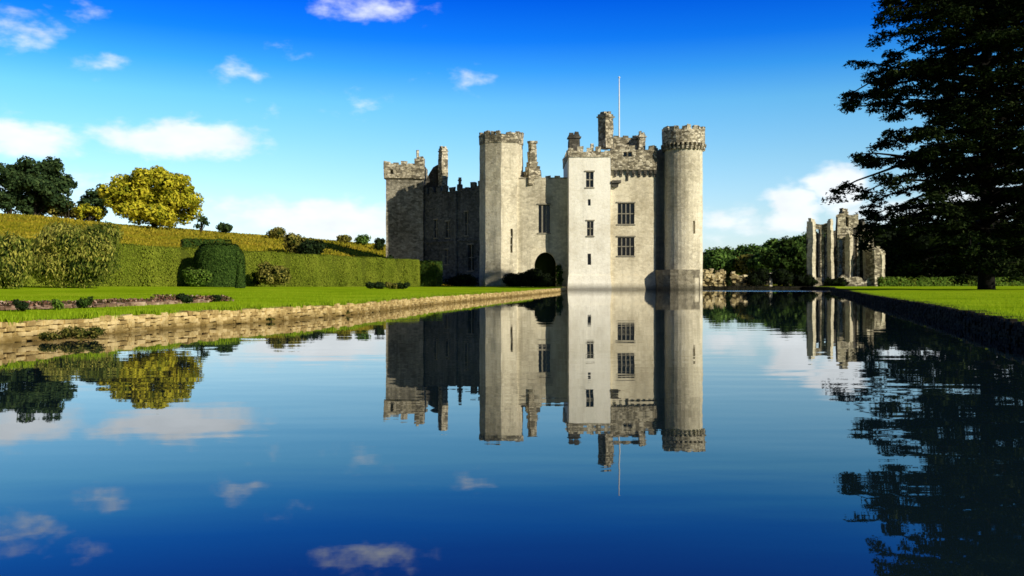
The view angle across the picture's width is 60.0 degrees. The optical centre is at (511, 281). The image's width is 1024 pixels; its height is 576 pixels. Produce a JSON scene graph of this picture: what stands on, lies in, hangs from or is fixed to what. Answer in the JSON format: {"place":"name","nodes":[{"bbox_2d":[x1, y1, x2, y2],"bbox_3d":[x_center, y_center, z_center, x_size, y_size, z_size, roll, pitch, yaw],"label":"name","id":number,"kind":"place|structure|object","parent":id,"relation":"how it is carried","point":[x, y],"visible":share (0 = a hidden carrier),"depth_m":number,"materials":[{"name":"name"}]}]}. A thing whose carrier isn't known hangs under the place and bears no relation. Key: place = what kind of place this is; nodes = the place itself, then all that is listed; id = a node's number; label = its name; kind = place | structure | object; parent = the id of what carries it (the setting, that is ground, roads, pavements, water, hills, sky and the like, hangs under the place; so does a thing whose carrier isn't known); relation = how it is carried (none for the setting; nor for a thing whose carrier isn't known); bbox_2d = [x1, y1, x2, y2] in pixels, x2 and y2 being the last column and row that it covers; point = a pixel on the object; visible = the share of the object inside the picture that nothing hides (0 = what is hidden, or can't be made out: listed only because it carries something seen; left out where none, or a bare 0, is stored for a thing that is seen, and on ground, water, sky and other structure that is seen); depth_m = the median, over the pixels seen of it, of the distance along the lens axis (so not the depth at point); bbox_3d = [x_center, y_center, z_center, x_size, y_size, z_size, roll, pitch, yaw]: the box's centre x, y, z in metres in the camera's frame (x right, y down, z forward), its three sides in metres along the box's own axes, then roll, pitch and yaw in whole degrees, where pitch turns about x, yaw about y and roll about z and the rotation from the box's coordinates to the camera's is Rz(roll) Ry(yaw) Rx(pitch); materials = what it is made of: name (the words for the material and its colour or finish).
{"place":"outdoors","nodes":[
{"label":"outdoors","id":0,"kind":"place"},
{"bbox_2d":[0,213,454,285],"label":"hill","id":1,"kind":"structure","parent":0,"point":[28,223],"depth_m":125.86,"materials":[{"name":"green plant"}]},
{"bbox_2d":[0,192,32,214],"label":"bush","id":2,"kind":"object","parent":1,"relation":"on","point":[7,202],"visible":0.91,"depth_m":145.69,"materials":[{"name":"green plant"}]},
{"bbox_2d":[0,155,77,216],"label":"tree","id":3,"kind":"object","parent":1,"relation":"on","point":[44,184],"visible":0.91,"depth_m":147.75,"materials":[{"name":"green plant"}]},
{"bbox_2d":[47,198,79,218],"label":"bush","id":4,"kind":"object","parent":1,"relation":"on","point":[68,214],"visible":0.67,"depth_m":150.98,"materials":[{"name":"green plant"}]},
{"bbox_2d":[73,203,105,220],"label":"bush","id":5,"kind":"object","parent":1,"relation":"on","point":[86,210],"visible":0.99,"depth_m":145.36,"materials":[{"name":"yellow plant"}]},
{"bbox_2d":[73,183,107,221],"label":"tree","id":6,"kind":"object","parent":1,"relation":"on","point":[91,197],"visible":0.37,"depth_m":156.88,"materials":[{"name":"green plant"}]},
{"bbox_2d":[97,165,203,227],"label":"tree","id":7,"kind":"object","parent":1,"relation":"on","point":[155,197],"visible":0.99,"depth_m":146.12,"materials":[{"name":"yellow plant"}]},
{"bbox_2d":[193,215,209,231],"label":"bush","id":8,"kind":"object","parent":1,"relation":"on","point":[203,221],"visible":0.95,"depth_m":155.75,"materials":[{"name":"green plant"}]},
{"bbox_2d":[180,238,231,247],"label":"hedge","id":9,"kind":"object","parent":1,"relation":"on","point":[193,242],"visible":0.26,"depth_m":84.69,"materials":[{"name":"green plant"}]},
{"bbox_2d":[215,222,232,232],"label":"bush","id":10,"kind":"object","parent":1,"relation":"on","point":[223,227],"visible":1,"depth_m":159.37,"materials":[{"name":"green plant"}]},
{"bbox_2d":[265,227,286,238],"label":"bush","id":11,"kind":"object","parent":1,"relation":"on","point":[277,232],"visible":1,"depth_m":158.87,"materials":[{"name":"green plant"}]},
{"bbox_2d":[283,232,306,253],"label":"bush","id":12,"kind":"object","parent":1,"relation":"on","point":[292,240],"visible":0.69,"depth_m":120.88,"materials":[{"name":"green plant"}]},
{"bbox_2d":[297,237,327,253],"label":"bush","id":13,"kind":"object","parent":1,"relation":"on","point":[312,247],"visible":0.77,"depth_m":117.11,"materials":[{"name":"green plant"}]},
{"bbox_2d":[336,234,351,242],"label":"bush","id":14,"kind":"object","parent":1,"relation":"on","point":[344,238],"visible":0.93,"depth_m":163.97,"materials":[{"name":"green plant"}]},
{"bbox_2d":[354,234,370,244],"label":"bush","id":15,"kind":"object","parent":1,"relation":"on","point":[363,240],"visible":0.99,"depth_m":165.74,"materials":[{"name":"green plant"}]},
{"bbox_2d":[373,237,385,249],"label":"bush","id":16,"kind":"object","parent":1,"relation":"on","point":[379,243],"visible":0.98,"depth_m":159.68,"materials":[{"name":"green plant"}]},
{"bbox_2d":[0,286,559,325],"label":"lawn","id":17,"kind":"structure","parent":0,"point":[30,293],"depth_m":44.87,"materials":[{"name":"green plant"}]},
{"bbox_2d":[0,230,33,288],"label":"tall shrub","id":18,"kind":"object","parent":17,"relation":"on","point":[16,258],"visible":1,"depth_m":45.48,"materials":[{"name":"green plant"}]},
{"bbox_2d":[11,299,29,310],"bbox_3d":[-11.894,0.577,21.497,0.406,0.337,0.395,0,0,0],"label":"border shrub","id":19,"kind":"object","parent":17,"relation":"on","point":[20,305],"visible":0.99,"depth_m":21.41,"materials":[{"name":"green plant"}]},
{"bbox_2d":[50,299,64,309],"bbox_3d":[-11.585,0.578,22.593,0.318,0.292,0.433,0,0,0],"label":"border shrub","id":20,"kind":"object","parent":17,"relation":"on","point":[57,303],"visible":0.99,"depth_m":22.51,"materials":[{"name":"green plant"}]},
{"bbox_2d":[28,220,123,287],"bbox_3d":[-25.726,-1.492,51.956,5.546,4.410,4.873,0,0,0],"label":"tall shrub","id":21,"kind":"object","parent":17,"relation":"on","point":[68,254],"visible":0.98,"depth_m":50.73,"materials":[{"name":"green plant"}]},
{"bbox_2d":[0,299,209,310],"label":"stone edging","id":22,"kind":"object","parent":17,"relation":"on","point":[66,306],"visible":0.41,"depth_m":25.50,"materials":[{"name":"beige stone"}]},
{"bbox_2d":[182,267,212,286],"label":"bush","id":23,"kind":"object","parent":17,"relation":"on","point":[194,277],"visible":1,"depth_m":66.65,"materials":[{"name":"green plant"}]},
{"bbox_2d":[2,236,420,286],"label":"hedge","id":24,"kind":"object","parent":17,"relation":"on","point":[151,266],"visible":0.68,"depth_m":83.47,"materials":[{"name":"green plant"}]},
{"bbox_2d":[192,243,246,286],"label":"clipped yew","id":25,"kind":"object","parent":17,"relation":"on","point":[219,261],"visible":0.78,"depth_m":69.44,"materials":[{"name":"green plant"}]},
{"bbox_2d":[235,264,244,287],"bbox_3d":[-19.635,-0.371,64.003,0.789,1.888,0.791,0,0,0],"label":"clipped yew","id":26,"kind":"object","parent":17,"relation":"on","point":[240,282],"visible":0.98,"depth_m":63.79,"materials":[{"name":"green plant"}]},
{"bbox_2d":[250,272,262,286],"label":"bush","id":27,"kind":"object","parent":17,"relation":"on","point":[254,280],"visible":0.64,"depth_m":78.81,"materials":[{"name":"green plant"}]},
{"bbox_2d":[255,261,291,286],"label":"bush","id":28,"kind":"object","parent":17,"relation":"on","point":[269,273],"visible":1,"depth_m":77.28,"materials":[{"name":"green plant"}]},
{"bbox_2d":[365,281,385,288],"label":"shrub","id":29,"kind":"object","parent":17,"relation":"on","point":[377,285],"visible":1,"depth_m":71.70,"materials":[{"name":"green plant"}]},
{"bbox_2d":[385,282,397,288],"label":"shrub","id":30,"kind":"object","parent":17,"relation":"on","point":[389,285],"visible":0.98,"depth_m":72.72,"materials":[{"name":"green plant"}]},
{"bbox_2d":[396,281,409,288],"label":"shrub","id":31,"kind":"object","parent":17,"relation":"on","point":[405,285],"visible":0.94,"depth_m":73.77,"materials":[{"name":"green plant"}]},
{"bbox_2d":[420,260,442,286],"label":"hedge","id":32,"kind":"object","parent":17,"relation":"on","point":[431,274],"visible":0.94,"depth_m":112.61,"materials":[{"name":"green plant"}]},
{"bbox_2d":[518,267,553,286],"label":"ivy bush","id":33,"kind":"object","parent":17,"relation":"on","point":[534,277],"visible":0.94,"depth_m":120.35,"materials":[{"name":"green plant"}]},
{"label":"flower bed","id":34,"kind":"structure","parent":17,"relation":"on","visible":0},
{"bbox_2d":[75,296,93,307],"bbox_3d":[-11.576,0.557,23.980,0.544,0.347,0.420,0,0,0],"label":"border shrub","id":35,"kind":"object","parent":34,"relation":"on","point":[84,302],"visible":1,"depth_m":23.92,"materials":[{"name":"green plant"}]},
{"bbox_2d":[0,294,233,305],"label":"border plants","id":36,"kind":"object","parent":34,"relation":"on","point":[162,297],"visible":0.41,"depth_m":26.67,"materials":[{"name":"brown plant"}]},
{"bbox_2d":[176,293,194,303],"bbox_3d":[-10.673,0.546,28.994,0.592,0.386,0.488,0,0,-36],"label":"border shrub","id":37,"kind":"object","parent":34,"relation":"on","point":[183,297],"visible":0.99,"depth_m":28.86,"materials":[{"name":"green plant"}]},
{"bbox_2d":[210,294,222,301],"bbox_3d":[-10.516,0.596,31.501,0.478,0.277,0.387,0,0,0],"label":"border shrub","id":38,"kind":"object","parent":34,"relation":"on","point":[216,297],"visible":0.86,"depth_m":31.43,"materials":[{"name":"green plant"}]},
{"bbox_2d":[0,0,1021,251],"label":"sky","id":39,"kind":"structure","parent":0,"point":[286,114],"materials":[{"name":"blue"}]},
{"bbox_2d":[0,289,1023,575],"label":"water","id":40,"kind":"structure","parent":0,"point":[716,433],"depth_m":6.02,"materials":[{"name":"blue liquid"}]},
{"bbox_2d":[0,287,566,343],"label":"retaining wall","id":41,"kind":"structure","parent":40,"relation":"in","point":[24,331],"depth_m":22.30,"materials":[{"name":"stone"}]},
{"bbox_2d":[37,331,61,340],"bbox_3d":[-8.451,0.986,16.186,0.426,0.200,0.279,0,0,0],"label":"weed bush","id":42,"kind":"object","parent":41,"relation":"attached to","point":[45,336],"visible":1,"depth_m":16.14,"materials":[{"name":"green plant"}]},
{"bbox_2d":[56,325,105,339],"bbox_3d":[-8.134,0.957,16.692,0.933,0.282,0.505,0,0,-13],"label":"weed bush","id":43,"kind":"object","parent":41,"relation":"attached to","point":[75,332],"visible":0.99,"depth_m":16.58,"materials":[{"name":"green plant"}]},
{"bbox_2d":[703,286,802,288],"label":"retaining wall","id":44,"kind":"structure","parent":40,"relation":"in","point":[753,287],"depth_m":136.78,"materials":[{"name":"grey stone"}]},
{"bbox_2d":[803,286,1023,344],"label":"retaining wall","id":45,"kind":"structure","parent":40,"relation":"in","point":[1002,327],"depth_m":22.95,"materials":[{"name":"stone"}]},
{"bbox_2d":[816,286,1023,321],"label":"lawn","id":46,"kind":"structure","parent":0,"point":[969,290],"depth_m":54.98,"materials":[{"name":"green plant"}]},
{"bbox_2d":[820,0,1023,289],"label":"cedar tree","id":47,"kind":"object","parent":46,"relation":"on","point":[984,129],"visible":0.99,"depth_m":76.00,"materials":[{"name":"green plant"}]},
{"bbox_2d":[877,276,1023,285],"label":"hedge","id":48,"kind":"object","parent":46,"relation":"on","point":[901,281],"visible":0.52,"depth_m":130.25,"materials":[{"name":"green plant"}]},
{"label":"far bank","id":49,"kind":"structure","parent":0,"visible":0},
{"bbox_2d":[703,246,738,277],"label":"tree","id":50,"kind":"object","parent":49,"relation":"on","point":[716,259],"visible":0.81,"depth_m":201.71,"materials":[{"name":"green plant"}]},
{"bbox_2d":[724,277,731,285],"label":"bush","id":51,"kind":"object","parent":49,"relation":"on","point":[728,280],"visible":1,"depth_m":137.63,"materials":[{"name":"green plant"}]},
{"bbox_2d":[703,268,764,285],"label":"rubble wall","id":52,"kind":"structure","parent":49,"relation":"on","point":[717,278],"depth_m":138.20,"materials":[{"name":"beige stone"}]},
{"bbox_2d":[733,254,755,274],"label":"tree","id":53,"kind":"object","parent":49,"relation":"on","point":[741,266],"visible":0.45,"depth_m":198.29,"materials":[{"name":"green plant"}]},
{"bbox_2d":[745,268,769,286],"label":"bush","id":54,"kind":"object","parent":49,"relation":"on","point":[755,278],"visible":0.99,"depth_m":137.04,"materials":[{"name":"green plant"}]},
{"bbox_2d":[746,247,778,284],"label":"tree","id":55,"kind":"object","parent":49,"relation":"on","point":[754,264],"visible":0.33,"depth_m":195.38,"materials":[{"name":"green plant"}]},
{"bbox_2d":[768,273,771,285],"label":"gate post","id":56,"kind":"object","parent":49,"relation":"on","point":[770,281],"visible":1,"depth_m":137.20,"materials":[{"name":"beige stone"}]},
{"bbox_2d":[769,268,794,285],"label":"bush","id":57,"kind":"object","parent":49,"relation":"on","point":[781,276],"visible":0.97,"depth_m":136.57,"materials":[{"name":"green plant"}]},
{"bbox_2d":[758,236,806,284],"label":"tree","id":58,"kind":"object","parent":49,"relation":"on","point":[792,259],"visible":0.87,"depth_m":178.29,"materials":[{"name":"green plant"}]},
{"bbox_2d":[792,274,817,285],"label":"bush","id":59,"kind":"object","parent":49,"relation":"on","point":[806,280],"visible":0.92,"depth_m":137.10,"materials":[{"name":"green plant"}]},
{"bbox_2d":[822,277,849,285],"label":"bush","id":60,"kind":"object","parent":49,"relation":"on","point":[839,281],"visible":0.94,"depth_m":137.30,"materials":[{"name":"green plant"}]},
{"bbox_2d":[806,208,885,285],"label":"ruined gatehouse","id":61,"kind":"object","parent":49,"relation":"on","point":[833,254],"visible":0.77,"depth_m":141.26,"materials":[{"name":"stone"}]},
{"bbox_2d":[873,223,939,276],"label":"tree","id":62,"kind":"object","parent":49,"relation":"on","point":[883,239],"visible":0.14,"depth_m":145.89,"materials":[{"name":"green plant"}]},
{"bbox_2d":[885,222,977,278],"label":"tree","id":63,"kind":"object","parent":49,"relation":"on","point":[924,242],"visible":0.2,"depth_m":143.00,"materials":[{"name":"green plant"}]},
{"bbox_2d":[960,234,1022,276],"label":"tree","id":64,"kind":"object","parent":49,"relation":"on","point":[975,273],"visible":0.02,"depth_m":146.26,"materials":[{"name":"green plant"}]},
{"label":"castle ground","id":65,"kind":"structure","parent":0,"visible":0},
{"bbox_2d":[443,273,478,285],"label":"ivy bush","id":66,"kind":"object","parent":65,"relation":"on","point":[461,279],"visible":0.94,"depth_m":123.51,"materials":[{"name":"green plant"}]},
{"bbox_2d":[502,272,523,286],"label":"ivy bush","id":67,"kind":"object","parent":65,"relation":"on","point":[511,280],"visible":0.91,"depth_m":120.99,"materials":[{"name":"green plant"}]},
{"bbox_2d":[383,111,705,289],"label":"castle","id":68,"kind":"structure","parent":65,"relation":"on","point":[624,213],"depth_m":123.43,"materials":[{"name":"beige stone"}]},
{"bbox_2d":[618,76,619,136],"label":"flagpole","id":69,"kind":"object","parent":68,"relation":"on","point":[619,109],"visible":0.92,"depth_m":128.92,"materials":[{"name":"metal"}]},
{"bbox_2d":[555,264,563,286],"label":"ivy bush","id":70,"kind":"object","parent":65,"relation":"on","point":[559,275],"visible":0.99,"depth_m":123.47,"materials":[{"name":"green plant"}]},
{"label":"hill","id":71,"kind":"structure","parent":0,"visible":0},
{"bbox_2d":[703,224,942,282],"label":"wood","id":72,"kind":"object","parent":71,"relation":"on","point":[745,250],"visible":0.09,"depth_m":294.46,"materials":[{"name":"green plant"}]}
]}

